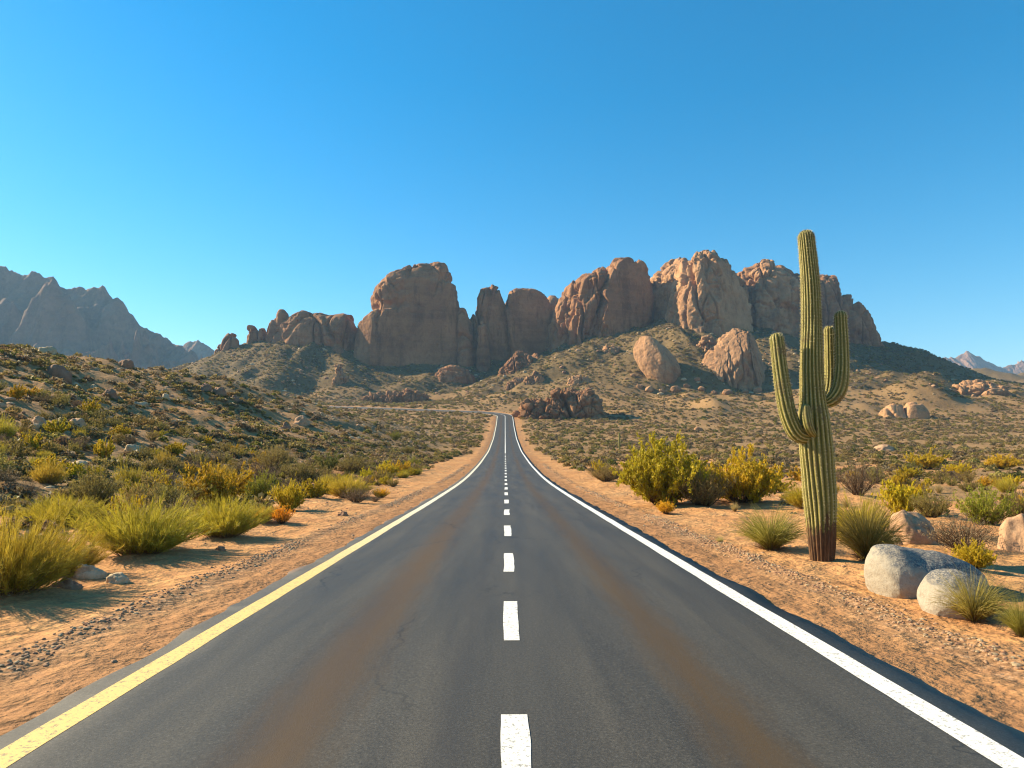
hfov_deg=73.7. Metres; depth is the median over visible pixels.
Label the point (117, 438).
desert shrub
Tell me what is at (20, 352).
desert scrub
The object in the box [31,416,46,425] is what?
boulder
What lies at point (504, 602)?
road
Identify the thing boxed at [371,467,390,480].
desert shrub
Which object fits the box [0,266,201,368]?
mountain
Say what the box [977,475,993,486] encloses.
desert shrub
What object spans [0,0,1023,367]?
sky
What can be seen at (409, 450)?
desert shrub
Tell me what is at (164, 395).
boulder
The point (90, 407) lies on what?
desert shrub
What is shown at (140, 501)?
desert shrub
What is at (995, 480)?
broom shrub
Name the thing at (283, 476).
desert shrub
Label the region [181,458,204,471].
dry shrub
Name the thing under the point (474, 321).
rock tower
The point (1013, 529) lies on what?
boulder
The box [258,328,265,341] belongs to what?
rock pillar
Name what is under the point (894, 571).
boulder
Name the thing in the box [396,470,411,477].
broom shrub
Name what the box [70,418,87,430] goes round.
boulder
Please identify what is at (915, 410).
boulder
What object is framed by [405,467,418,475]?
desert shrub
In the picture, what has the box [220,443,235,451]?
desert shrub
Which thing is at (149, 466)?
desert shrub
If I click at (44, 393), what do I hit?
desert shrub
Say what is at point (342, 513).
boulder
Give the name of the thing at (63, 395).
desert shrub
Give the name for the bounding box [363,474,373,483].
desert shrub
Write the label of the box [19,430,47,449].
desert shrub
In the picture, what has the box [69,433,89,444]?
dry shrub
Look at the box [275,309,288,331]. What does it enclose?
rock pillar
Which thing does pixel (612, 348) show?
rock outcrop
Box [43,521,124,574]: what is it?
broom shrub
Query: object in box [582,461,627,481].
desert shrub
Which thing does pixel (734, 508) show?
grass tuft
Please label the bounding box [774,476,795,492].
desert shrub
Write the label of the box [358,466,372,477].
desert shrub
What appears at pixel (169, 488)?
desert shrub
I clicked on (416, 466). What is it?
desert shrub
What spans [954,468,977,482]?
desert shrub
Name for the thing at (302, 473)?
desert shrub
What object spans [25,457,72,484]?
broom shrub
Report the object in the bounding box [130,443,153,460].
desert shrub
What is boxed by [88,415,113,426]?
desert shrub
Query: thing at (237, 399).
boulder
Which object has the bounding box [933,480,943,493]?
grass tuft
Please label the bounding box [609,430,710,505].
desert shrub
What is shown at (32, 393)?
desert shrub
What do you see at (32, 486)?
dry shrub
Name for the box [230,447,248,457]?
desert shrub
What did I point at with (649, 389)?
boulder
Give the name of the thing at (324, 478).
broom shrub
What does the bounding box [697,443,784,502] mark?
desert shrub
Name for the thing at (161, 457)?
broom shrub
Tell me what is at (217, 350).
rock pillar
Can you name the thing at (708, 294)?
rock peak
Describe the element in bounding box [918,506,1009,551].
dry shrub
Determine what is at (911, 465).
desert shrub
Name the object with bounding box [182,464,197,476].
desert shrub
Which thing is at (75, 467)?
desert shrub
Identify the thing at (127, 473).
broom shrub
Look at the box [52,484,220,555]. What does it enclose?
broom shrub
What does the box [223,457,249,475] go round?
dry shrub
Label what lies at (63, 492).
desert shrub
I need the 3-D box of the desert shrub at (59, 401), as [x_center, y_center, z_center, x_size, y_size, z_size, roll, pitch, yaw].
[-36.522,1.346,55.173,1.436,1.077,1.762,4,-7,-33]
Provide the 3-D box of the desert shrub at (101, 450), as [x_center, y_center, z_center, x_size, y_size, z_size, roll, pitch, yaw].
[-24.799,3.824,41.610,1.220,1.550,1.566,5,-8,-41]
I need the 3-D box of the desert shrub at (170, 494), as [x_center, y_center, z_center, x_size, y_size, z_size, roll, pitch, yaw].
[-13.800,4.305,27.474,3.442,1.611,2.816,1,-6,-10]
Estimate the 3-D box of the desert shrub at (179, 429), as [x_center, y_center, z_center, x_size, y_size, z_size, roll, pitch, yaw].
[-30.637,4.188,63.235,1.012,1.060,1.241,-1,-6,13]
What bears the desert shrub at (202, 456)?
on the ground
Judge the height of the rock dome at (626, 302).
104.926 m
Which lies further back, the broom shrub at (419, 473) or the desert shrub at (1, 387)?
the broom shrub at (419, 473)
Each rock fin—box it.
[545,294,571,351]
[557,267,606,345]
[647,257,687,326]
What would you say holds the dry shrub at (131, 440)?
on the ground
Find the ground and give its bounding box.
[0,318,1023,735]
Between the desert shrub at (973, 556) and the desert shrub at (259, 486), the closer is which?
the desert shrub at (973, 556)
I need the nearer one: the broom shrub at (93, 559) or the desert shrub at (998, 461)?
the broom shrub at (93, 559)
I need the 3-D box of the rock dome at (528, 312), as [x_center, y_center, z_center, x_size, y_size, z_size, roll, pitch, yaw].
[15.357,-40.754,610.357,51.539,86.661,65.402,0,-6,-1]
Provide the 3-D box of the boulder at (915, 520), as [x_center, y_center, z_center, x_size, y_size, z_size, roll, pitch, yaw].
[9.683,3.912,16.405,1.046,1.750,0.910,5,-8,-37]
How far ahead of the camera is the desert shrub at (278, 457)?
53.91 m
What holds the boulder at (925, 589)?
on the ground
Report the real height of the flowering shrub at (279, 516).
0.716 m
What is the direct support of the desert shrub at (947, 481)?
on the ground
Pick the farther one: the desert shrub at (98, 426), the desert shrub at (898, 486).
the desert shrub at (98, 426)
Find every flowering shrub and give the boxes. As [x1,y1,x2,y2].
[271,502,295,523]
[371,487,390,497]
[654,497,676,513]
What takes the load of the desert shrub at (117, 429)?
on the ground
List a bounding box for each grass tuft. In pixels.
[723,498,806,551]
[729,500,739,511]
[835,486,917,560]
[841,494,849,506]
[928,561,1019,624]
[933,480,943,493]
[992,591,1023,636]
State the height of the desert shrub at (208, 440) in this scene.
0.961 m
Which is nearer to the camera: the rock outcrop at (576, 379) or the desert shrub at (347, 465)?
the desert shrub at (347, 465)
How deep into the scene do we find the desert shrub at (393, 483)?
48.45 m
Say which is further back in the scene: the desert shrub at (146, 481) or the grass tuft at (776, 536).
the desert shrub at (146, 481)
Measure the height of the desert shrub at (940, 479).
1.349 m
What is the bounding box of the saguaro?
[769,228,851,561]
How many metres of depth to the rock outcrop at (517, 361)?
507.81 m
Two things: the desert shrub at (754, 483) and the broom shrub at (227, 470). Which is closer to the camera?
the desert shrub at (754, 483)
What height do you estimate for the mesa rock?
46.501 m
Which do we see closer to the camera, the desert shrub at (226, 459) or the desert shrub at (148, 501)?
the desert shrub at (148, 501)
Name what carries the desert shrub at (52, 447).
on the ground
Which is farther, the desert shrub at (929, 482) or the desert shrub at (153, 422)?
the desert shrub at (153, 422)
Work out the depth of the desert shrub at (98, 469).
34.30 m
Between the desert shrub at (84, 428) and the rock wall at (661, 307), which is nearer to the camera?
the desert shrub at (84, 428)
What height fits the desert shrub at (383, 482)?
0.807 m
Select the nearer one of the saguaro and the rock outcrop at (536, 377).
the saguaro
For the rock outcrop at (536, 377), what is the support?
on the ground
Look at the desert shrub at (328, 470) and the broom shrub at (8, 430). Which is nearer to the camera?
the broom shrub at (8, 430)
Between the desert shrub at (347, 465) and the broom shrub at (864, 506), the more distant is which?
the desert shrub at (347, 465)
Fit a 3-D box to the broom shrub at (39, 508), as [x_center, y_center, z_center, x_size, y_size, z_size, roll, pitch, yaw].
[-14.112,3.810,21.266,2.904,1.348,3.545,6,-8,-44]
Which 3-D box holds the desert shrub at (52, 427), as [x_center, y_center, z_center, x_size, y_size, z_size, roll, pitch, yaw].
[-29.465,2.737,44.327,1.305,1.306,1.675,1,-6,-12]
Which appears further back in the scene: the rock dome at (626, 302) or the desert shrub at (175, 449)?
the rock dome at (626, 302)
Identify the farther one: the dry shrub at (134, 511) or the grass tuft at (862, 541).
the dry shrub at (134, 511)
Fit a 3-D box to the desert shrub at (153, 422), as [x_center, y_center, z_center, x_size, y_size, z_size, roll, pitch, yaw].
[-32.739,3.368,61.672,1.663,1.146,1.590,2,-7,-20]
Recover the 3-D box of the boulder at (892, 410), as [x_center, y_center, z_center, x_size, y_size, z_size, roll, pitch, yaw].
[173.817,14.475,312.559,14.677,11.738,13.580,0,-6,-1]
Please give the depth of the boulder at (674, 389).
411.30 m
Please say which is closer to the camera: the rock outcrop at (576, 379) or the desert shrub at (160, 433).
the desert shrub at (160, 433)
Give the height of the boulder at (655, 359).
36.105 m
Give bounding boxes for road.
[0,406,1023,767]
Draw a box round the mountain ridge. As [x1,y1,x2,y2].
[183,340,214,359]
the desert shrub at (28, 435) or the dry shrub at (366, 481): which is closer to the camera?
the desert shrub at (28, 435)
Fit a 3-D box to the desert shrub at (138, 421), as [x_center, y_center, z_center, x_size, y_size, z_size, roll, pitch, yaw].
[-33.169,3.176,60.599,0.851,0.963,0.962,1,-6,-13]
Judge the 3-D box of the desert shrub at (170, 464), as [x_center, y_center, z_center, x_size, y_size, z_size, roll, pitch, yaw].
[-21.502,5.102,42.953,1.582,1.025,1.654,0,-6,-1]
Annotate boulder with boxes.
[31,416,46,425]
[38,346,56,354]
[45,364,71,383]
[51,577,82,589]
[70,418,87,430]
[73,564,107,579]
[101,388,117,400]
[105,572,130,583]
[119,359,134,369]
[124,444,145,453]
[134,402,147,407]
[161,393,169,399]
[200,383,211,391]
[212,387,226,397]
[215,546,225,550]
[232,395,239,401]
[282,422,290,428]
[293,415,309,425]
[337,510,348,515]
[633,336,680,383]
[645,386,653,391]
[670,386,680,392]
[697,386,705,390]
[702,328,766,389]
[722,389,732,394]
[864,544,988,598]
[874,444,894,450]
[879,403,906,418]
[889,510,937,544]
[903,402,929,418]
[917,569,986,619]
[997,513,1023,552]
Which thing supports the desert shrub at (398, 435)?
on the ground
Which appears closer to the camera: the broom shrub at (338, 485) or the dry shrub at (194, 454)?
the broom shrub at (338, 485)
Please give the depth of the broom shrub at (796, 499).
27.68 m
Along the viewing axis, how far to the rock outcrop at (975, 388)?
391.02 m
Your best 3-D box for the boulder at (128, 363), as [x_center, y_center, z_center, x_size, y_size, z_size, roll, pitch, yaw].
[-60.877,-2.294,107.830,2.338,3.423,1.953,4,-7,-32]
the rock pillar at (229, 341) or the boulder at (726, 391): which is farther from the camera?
the rock pillar at (229, 341)
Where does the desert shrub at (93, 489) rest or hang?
on the ground
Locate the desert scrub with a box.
[0,318,1023,544]
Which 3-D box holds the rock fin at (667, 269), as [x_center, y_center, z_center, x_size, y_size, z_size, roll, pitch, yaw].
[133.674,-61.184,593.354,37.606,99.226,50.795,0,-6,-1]
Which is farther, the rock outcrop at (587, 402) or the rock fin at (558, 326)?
the rock fin at (558, 326)
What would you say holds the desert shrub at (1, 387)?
on the ground
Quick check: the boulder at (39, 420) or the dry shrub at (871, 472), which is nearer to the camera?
the boulder at (39, 420)
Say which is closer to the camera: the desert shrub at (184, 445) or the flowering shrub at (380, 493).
the flowering shrub at (380, 493)
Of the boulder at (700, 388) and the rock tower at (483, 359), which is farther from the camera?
the rock tower at (483, 359)
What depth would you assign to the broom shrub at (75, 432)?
45.59 m
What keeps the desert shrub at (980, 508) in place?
on the ground
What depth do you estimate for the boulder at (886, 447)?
147.59 m
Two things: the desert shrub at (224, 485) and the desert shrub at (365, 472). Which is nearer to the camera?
the desert shrub at (224, 485)
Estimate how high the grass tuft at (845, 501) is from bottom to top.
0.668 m
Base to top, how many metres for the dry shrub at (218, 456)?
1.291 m
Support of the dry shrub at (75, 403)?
on the ground
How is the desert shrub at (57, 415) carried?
on the ground
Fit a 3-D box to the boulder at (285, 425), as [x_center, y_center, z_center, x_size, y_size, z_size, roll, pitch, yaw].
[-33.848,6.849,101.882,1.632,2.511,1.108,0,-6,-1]
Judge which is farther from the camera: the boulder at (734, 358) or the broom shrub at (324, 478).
the boulder at (734, 358)
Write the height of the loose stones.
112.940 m
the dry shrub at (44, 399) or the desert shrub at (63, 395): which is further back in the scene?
the desert shrub at (63, 395)
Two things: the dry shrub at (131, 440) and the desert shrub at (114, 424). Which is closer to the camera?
the dry shrub at (131, 440)
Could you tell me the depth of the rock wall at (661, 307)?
581.86 m
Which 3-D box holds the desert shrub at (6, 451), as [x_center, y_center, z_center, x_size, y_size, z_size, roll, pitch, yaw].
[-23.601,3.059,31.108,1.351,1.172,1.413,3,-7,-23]
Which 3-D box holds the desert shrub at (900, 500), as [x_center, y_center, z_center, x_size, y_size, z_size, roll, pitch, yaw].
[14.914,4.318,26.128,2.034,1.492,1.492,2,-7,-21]
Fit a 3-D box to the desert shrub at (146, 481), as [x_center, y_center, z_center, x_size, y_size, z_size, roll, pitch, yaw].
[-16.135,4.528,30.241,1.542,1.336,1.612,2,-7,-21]
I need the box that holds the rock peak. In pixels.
[664,249,752,336]
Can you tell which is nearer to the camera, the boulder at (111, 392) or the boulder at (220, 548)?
the boulder at (220, 548)
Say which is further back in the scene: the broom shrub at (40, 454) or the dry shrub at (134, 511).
the broom shrub at (40, 454)
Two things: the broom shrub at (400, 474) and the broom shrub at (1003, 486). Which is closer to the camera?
the broom shrub at (1003, 486)
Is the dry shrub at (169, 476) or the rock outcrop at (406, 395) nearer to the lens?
the dry shrub at (169, 476)
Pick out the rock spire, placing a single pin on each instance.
(490, 310)
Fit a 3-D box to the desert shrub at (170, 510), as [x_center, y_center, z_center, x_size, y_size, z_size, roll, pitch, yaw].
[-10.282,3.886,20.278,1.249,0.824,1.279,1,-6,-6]
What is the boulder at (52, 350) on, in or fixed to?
on the ground
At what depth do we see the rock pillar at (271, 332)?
575.88 m
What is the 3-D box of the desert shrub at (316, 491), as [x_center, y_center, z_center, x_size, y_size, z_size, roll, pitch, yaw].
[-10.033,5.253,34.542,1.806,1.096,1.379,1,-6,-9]
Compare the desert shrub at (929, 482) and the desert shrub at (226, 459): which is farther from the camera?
the desert shrub at (226, 459)
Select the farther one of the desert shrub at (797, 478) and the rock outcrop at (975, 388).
the rock outcrop at (975, 388)
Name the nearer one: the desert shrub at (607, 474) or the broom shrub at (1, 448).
the broom shrub at (1, 448)
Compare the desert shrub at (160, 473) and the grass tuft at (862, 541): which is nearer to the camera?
the grass tuft at (862, 541)
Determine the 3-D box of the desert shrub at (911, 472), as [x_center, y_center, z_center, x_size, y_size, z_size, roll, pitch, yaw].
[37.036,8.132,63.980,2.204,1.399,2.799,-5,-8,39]
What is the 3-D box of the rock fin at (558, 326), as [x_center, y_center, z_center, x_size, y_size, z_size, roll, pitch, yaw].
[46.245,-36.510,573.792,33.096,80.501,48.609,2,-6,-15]
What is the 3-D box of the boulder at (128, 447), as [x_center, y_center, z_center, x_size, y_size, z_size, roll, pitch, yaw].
[-25.529,4.771,45.992,1.538,1.463,1.014,0,-6,-1]
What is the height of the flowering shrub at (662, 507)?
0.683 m
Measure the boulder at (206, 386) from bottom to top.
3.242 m
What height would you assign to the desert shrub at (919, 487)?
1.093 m
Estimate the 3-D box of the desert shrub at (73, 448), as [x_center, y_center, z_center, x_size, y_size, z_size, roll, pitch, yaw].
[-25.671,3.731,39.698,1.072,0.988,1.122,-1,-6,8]
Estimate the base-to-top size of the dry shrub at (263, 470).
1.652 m
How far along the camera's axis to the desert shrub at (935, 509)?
23.22 m
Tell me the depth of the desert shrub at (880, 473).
52.43 m
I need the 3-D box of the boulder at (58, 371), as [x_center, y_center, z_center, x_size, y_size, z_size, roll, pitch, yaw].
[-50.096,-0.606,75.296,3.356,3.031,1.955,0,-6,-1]
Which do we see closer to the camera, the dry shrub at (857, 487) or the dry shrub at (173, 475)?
the dry shrub at (857, 487)
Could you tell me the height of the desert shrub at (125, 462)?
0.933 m
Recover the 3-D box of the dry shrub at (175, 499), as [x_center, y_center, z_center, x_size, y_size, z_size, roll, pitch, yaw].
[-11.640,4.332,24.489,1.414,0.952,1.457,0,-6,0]
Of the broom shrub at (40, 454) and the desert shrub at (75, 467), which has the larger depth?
the broom shrub at (40, 454)
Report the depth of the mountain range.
2424.67 m
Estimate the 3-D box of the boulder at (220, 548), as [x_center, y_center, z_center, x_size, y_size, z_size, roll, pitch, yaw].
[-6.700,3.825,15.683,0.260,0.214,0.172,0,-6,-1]
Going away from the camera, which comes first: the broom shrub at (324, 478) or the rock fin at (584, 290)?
the broom shrub at (324, 478)
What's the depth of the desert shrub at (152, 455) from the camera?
45.92 m
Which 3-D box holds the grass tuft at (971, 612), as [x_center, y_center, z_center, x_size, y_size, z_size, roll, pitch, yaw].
[6.163,2.789,9.214,1.189,0.831,1.136,5,-8,-37]
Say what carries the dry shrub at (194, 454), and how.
on the ground
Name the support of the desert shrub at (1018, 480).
on the ground
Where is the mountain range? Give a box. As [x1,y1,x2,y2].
[943,351,1023,374]
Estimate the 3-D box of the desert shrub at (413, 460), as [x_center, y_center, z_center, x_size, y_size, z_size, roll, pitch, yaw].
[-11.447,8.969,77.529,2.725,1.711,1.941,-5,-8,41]
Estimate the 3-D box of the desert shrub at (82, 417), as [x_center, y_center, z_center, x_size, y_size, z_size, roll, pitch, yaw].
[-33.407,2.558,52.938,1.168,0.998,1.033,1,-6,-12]
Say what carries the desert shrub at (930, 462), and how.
on the ground
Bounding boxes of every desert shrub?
[0,379,7,390]
[0,436,32,458]
[0,441,10,457]
[0,448,18,470]
[0,496,32,513]
[7,383,28,398]
[9,416,36,433]
[17,425,33,432]
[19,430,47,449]
[21,429,34,440]
[23,386,43,395]
[32,409,54,419]
[33,453,68,471]
[36,387,50,396]
[42,417,71,434]
[42,438,62,451]
[42,485,74,500]
[45,390,60,399]
[50,411,71,418]
[52,391,69,400]
[52,396,70,404]
[58,460,87,478]
[60,440,83,453]
[62,456,128,506]
[72,412,88,420]
[78,398,101,412]
[78,422,94,435]
[86,420,105,430]
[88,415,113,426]
[88,465,104,474]
[89,408,108,418]
[93,434,115,457]
[107,423,131,435]
[107,494,150,515]
[110,417,123,427]
[113,433,124,443]
[113,453,135,466]
[113,480,165,508]
[116,477,148,498]
[121,471,212,503]
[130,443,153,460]
[133,415,142,424]
[134,472,166,491]
[136,456,163,471]
[141,415,158,425]
[144,428,158,441]
[144,471,172,493]
[145,468,172,478]
[146,449,167,459]
[149,503,186,520]
[154,419,168,429]
[154,457,254,506]
[155,429,166,435]
[160,457,183,469]
[165,441,184,455]
[173,441,188,448]
[176,425,188,433]
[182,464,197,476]
[187,450,209,464]
[192,433,208,440]
[204,436,214,443]
[213,451,232,463]
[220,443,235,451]
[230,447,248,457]
[241,467,283,498]
[252,432,295,470]
[267,471,308,510]
[270,468,291,479]
[272,452,327,483]
[299,477,331,497]
[313,448,341,471]
[321,466,334,473]
[332,451,373,472]
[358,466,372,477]
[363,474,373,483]
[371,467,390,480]
[376,460,398,474]
[378,475,391,484]
[386,476,398,486]
[390,430,401,440]
[392,459,410,471]
[396,443,418,453]
[402,456,421,464]
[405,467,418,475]
[412,462,422,469]
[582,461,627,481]
[591,459,605,471]
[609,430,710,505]
[672,462,741,506]
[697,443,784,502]
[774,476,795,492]
[787,465,801,480]
[866,467,888,483]
[870,477,931,513]
[879,481,915,501]
[887,470,911,486]
[893,463,921,477]
[902,459,925,468]
[903,445,951,468]
[905,480,931,499]
[908,486,952,517]
[911,477,924,488]
[923,469,951,484]
[923,478,934,485]
[941,460,976,474]
[943,476,960,485]
[945,537,997,568]
[951,480,1022,524]
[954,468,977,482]
[955,476,979,491]
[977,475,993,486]
[983,453,1023,468]
[995,481,1023,516]
[1002,474,1023,486]
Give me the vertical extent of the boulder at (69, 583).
0.377 m
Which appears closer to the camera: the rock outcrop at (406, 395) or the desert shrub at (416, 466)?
the desert shrub at (416, 466)
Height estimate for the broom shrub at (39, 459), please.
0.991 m
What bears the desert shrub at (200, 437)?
on the ground
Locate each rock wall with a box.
[646,260,753,326]
[736,263,884,346]
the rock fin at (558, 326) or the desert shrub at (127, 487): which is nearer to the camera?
the desert shrub at (127, 487)
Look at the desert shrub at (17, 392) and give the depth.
50.79 m
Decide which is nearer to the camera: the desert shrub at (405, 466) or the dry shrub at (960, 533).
the dry shrub at (960, 533)
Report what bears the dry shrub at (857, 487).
on the ground
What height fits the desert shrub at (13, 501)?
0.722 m
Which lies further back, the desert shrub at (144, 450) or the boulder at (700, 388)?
the boulder at (700, 388)
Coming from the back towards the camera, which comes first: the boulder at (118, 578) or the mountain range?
the mountain range
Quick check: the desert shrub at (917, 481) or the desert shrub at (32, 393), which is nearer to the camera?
the desert shrub at (917, 481)
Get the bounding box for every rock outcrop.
[332,364,348,384]
[355,388,428,402]
[435,365,475,384]
[498,351,538,375]
[505,377,523,389]
[511,387,606,418]
[523,370,544,384]
[566,374,590,385]
[602,344,619,352]
[696,335,716,351]
[952,379,1011,396]
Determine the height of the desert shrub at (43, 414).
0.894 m
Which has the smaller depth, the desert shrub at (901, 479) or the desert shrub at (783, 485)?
the desert shrub at (783, 485)
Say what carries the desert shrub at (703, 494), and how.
on the ground
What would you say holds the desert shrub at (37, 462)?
on the ground
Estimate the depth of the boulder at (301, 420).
110.52 m
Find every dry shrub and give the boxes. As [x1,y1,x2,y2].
[0,465,23,482]
[13,478,40,499]
[31,394,53,402]
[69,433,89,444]
[71,401,81,405]
[72,441,86,449]
[107,494,169,529]
[123,434,143,443]
[149,465,176,486]
[154,470,180,479]
[166,494,210,514]
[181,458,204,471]
[184,450,211,459]
[204,450,224,462]
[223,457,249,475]
[247,459,281,482]
[275,472,307,491]
[336,483,373,502]
[357,475,372,485]
[368,495,379,501]
[836,451,885,495]
[864,465,882,482]
[894,481,930,491]
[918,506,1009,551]
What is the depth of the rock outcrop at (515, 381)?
472.18 m
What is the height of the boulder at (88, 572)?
0.556 m
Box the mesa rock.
[271,310,357,353]
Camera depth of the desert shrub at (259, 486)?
33.24 m
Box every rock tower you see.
[457,308,476,366]
[470,314,479,348]
[476,321,490,371]
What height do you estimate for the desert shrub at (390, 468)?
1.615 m
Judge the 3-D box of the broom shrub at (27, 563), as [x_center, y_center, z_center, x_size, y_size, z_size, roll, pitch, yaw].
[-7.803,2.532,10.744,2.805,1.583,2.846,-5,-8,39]
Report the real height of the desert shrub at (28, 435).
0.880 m
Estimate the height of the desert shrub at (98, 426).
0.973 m
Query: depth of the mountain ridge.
1900.28 m
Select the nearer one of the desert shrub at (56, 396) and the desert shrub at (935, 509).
the desert shrub at (935, 509)
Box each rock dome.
[353,262,476,366]
[505,288,555,358]
[547,295,558,305]
[593,257,653,337]
[747,259,800,337]
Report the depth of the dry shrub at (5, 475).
26.76 m
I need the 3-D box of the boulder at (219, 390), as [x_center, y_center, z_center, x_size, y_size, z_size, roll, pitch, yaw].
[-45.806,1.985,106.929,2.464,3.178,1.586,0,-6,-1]
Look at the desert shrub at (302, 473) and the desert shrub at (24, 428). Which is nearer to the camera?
the desert shrub at (24, 428)
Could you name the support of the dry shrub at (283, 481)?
on the ground
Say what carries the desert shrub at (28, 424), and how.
on the ground
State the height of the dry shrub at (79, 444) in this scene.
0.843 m
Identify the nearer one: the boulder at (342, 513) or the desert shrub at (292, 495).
the boulder at (342, 513)
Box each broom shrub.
[0,412,20,438]
[0,441,11,452]
[0,497,101,595]
[6,490,113,527]
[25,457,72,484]
[27,454,58,465]
[31,449,52,457]
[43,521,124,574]
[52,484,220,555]
[72,428,87,435]
[110,456,154,484]
[151,446,180,466]
[181,489,275,537]
[209,456,237,475]
[243,503,284,520]
[317,471,334,482]
[320,470,376,497]
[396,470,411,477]
[409,467,422,474]
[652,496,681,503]
[779,481,803,508]
[836,484,893,539]
[988,474,1007,485]
[994,474,1017,492]
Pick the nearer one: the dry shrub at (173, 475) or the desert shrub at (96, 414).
the dry shrub at (173, 475)
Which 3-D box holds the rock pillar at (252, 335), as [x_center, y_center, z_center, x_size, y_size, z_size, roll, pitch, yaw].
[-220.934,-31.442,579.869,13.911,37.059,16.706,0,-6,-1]
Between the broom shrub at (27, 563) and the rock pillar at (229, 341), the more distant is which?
the rock pillar at (229, 341)
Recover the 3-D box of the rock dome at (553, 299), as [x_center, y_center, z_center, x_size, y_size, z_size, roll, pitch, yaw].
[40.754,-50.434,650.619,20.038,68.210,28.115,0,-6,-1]
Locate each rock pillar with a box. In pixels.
[214,344,220,353]
[220,333,239,350]
[246,325,257,343]
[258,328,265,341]
[265,320,276,341]
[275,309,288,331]
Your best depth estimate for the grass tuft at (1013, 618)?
8.33 m
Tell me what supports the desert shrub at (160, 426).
on the ground
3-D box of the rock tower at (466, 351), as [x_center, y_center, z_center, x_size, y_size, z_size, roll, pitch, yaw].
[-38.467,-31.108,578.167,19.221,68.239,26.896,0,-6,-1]
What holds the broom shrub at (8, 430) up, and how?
on the ground
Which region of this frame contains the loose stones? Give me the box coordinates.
[11,328,1017,468]
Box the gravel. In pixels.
[0,323,1023,704]
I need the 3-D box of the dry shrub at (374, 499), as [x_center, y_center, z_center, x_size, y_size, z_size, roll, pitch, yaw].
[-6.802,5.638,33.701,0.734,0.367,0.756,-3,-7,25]
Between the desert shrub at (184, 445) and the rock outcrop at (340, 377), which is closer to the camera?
the desert shrub at (184, 445)
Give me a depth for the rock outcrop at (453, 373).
526.53 m
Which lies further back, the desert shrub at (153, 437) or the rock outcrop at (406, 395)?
the rock outcrop at (406, 395)
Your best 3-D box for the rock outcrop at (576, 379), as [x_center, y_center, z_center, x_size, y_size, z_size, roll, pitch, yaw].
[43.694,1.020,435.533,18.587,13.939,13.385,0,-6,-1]
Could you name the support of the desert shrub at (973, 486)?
on the ground
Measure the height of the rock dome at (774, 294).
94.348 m
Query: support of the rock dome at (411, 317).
on the ground
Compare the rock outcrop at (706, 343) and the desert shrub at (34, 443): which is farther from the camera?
the rock outcrop at (706, 343)
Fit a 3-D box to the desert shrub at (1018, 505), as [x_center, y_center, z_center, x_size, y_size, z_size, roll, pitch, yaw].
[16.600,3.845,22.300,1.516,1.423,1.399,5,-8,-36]
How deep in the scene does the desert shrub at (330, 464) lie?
60.42 m
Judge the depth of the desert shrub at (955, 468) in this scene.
70.50 m
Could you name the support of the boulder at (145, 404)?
on the ground
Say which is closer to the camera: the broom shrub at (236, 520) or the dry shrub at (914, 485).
the broom shrub at (236, 520)
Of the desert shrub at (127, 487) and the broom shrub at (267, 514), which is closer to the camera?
the broom shrub at (267, 514)
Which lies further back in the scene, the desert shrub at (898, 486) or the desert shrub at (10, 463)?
the desert shrub at (898, 486)
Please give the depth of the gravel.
12.99 m
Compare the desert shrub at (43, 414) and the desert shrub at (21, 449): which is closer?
the desert shrub at (21, 449)
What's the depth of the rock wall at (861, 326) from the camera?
598.44 m
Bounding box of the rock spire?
[475,284,510,360]
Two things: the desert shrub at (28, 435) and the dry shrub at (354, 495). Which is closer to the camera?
the dry shrub at (354, 495)
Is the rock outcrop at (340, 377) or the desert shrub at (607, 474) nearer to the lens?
the desert shrub at (607, 474)
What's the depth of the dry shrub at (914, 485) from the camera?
35.85 m
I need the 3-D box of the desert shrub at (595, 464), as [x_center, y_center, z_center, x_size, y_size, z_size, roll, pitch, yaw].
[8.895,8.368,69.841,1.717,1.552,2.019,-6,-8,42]

